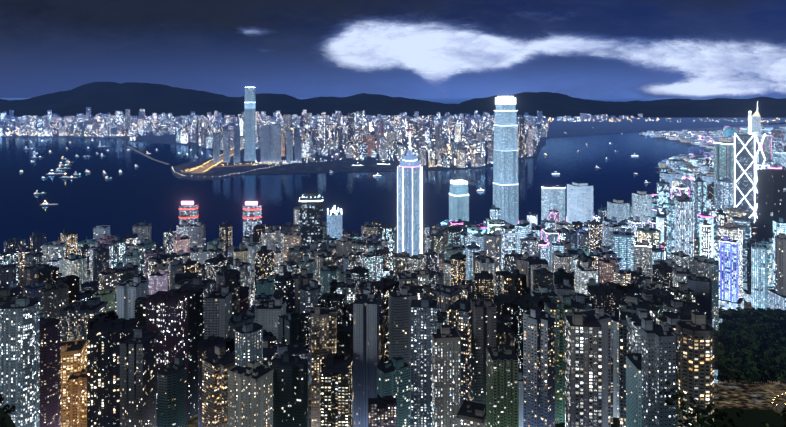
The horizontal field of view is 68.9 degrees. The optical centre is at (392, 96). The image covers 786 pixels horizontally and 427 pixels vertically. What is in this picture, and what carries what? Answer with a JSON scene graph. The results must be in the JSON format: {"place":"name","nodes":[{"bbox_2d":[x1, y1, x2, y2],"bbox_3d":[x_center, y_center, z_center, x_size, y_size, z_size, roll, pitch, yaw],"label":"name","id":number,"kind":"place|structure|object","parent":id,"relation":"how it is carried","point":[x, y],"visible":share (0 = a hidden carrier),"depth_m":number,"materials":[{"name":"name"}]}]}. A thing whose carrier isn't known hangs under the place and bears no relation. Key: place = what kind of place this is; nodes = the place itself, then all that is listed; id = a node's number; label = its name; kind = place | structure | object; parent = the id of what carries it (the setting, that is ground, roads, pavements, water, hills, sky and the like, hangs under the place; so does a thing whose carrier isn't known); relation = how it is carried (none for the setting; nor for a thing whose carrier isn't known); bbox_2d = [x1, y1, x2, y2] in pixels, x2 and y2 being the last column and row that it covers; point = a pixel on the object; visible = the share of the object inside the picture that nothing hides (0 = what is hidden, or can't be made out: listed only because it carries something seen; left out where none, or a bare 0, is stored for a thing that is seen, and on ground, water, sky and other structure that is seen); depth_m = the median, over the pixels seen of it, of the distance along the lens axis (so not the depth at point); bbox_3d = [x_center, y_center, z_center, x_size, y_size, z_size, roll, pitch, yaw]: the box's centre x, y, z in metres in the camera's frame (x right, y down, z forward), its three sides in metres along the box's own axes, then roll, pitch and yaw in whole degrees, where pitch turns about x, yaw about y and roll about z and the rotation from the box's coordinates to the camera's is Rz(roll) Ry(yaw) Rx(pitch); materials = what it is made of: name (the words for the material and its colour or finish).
{"place":"outdoors","nodes":[
{"label":"outdoors","id":0,"kind":"place"},
{"bbox_2d":[0,98,785,252],"bbox_3d":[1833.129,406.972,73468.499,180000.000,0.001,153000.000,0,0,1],"label":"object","id":1,"kind":"object","parent":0,"point":[153,192],"depth_m":2614.50,"materials":[{"name":"liquid"}]},
{"bbox_2d":[19,127,650,205],"bbox_3d":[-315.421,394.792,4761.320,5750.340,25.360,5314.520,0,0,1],"label":"boats","id":2,"kind":"object","parent":1,"relation":"on","point":[71,177],"visible":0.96,"depth_m":3085.09,"materials":[{"name":"white"}]},
{"bbox_2d":[0,82,785,117],"bbox_3d":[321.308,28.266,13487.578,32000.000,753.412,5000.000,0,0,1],"label":"mountains","id":3,"kind":"structure","parent":0,"point":[111,98],"depth_m":11919.35,"materials":[{"name":"black"}]},
{"bbox_2d":[0,117,785,178],"bbox_3d":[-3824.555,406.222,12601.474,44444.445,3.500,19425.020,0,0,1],"label":"shoreline land","id":4,"kind":"structure","parent":0,"point":[329,164],"depth_m":4615.53,"materials":[{"name":"grey"}]},
{"bbox_2d":[0,107,641,167],"bbox_3d":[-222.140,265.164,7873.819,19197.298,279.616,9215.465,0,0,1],"label":"distant city buildings","id":5,"kind":"structure","parent":4,"relation":"on","point":[389,137],"depth_m":5068.82,"materials":[{"name":"concrete"}]},
{"bbox_2d":[3,118,785,414],"bbox_3d":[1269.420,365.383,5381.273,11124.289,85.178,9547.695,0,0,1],"label":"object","id":6,"kind":"structure","parent":4,"relation":"on","point":[212,164],"depth_m":3347.67,"materials":[{"name":"concrete"}]},
{"bbox_2d":[0,407,785,426],"bbox_3d":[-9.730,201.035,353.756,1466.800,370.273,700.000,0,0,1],"label":"peak slope","id":7,"kind":"structure","parent":0,"point":[752,417],"depth_m":627.69,"materials":[{"name":"plant"}]},
{"bbox_2d":[0,307,785,426],"bbox_3d":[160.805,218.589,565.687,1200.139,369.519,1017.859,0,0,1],"label":"trees","id":8,"kind":"object","parent":7,"relation":"on","point":[760,357],"visible":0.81,"depth_m":863.86,"materials":[{"name":"green plant"}]},
{"bbox_2d":[0,0,785,97],"label":"sky","id":9,"kind":"structure","parent":0,"point":[294,48],"materials":[{"name":"blue"}]},
{"bbox_2d":[40,88,785,426],"bbox_3d":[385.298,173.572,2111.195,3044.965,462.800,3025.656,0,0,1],"label":"skyscrapers","id":10,"kind":"structure","parent":0,"point":[90,380],"depth_m":1398.09,"materials":[{"name":"grey glass"}]},
{"bbox_2d":[179,87,781,257],"bbox_3d":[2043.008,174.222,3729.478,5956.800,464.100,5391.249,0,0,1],"label":"building lights","id":11,"kind":"object","parent":10,"relation":"attached to","point":[504,100],"visible":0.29,"depth_m":1395.57},
{"bbox_2d":[197,124,785,413],"bbox_3d":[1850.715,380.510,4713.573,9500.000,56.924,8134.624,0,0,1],"label":"island terrain","id":12,"kind":"structure","parent":0,"point":[736,395],"depth_m":758.62,"materials":[{"name":"plant"}]},
{"bbox_2d":[0,125,785,426],"bbox_3d":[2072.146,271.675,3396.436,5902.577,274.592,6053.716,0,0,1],"label":"island towers","id":13,"kind":"structure","parent":12,"relation":"on","point":[603,321],"depth_m":677.96,"materials":[{"name":"concrete"}]},
{"bbox_2d":[644,125,770,168],"bbox_3d":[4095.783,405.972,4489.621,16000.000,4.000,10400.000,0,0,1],"label":"seawall","id":14,"kind":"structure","parent":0,"point":[698,128],"depth_m":6967.43,"materials":[{"name":"grey concrete"}]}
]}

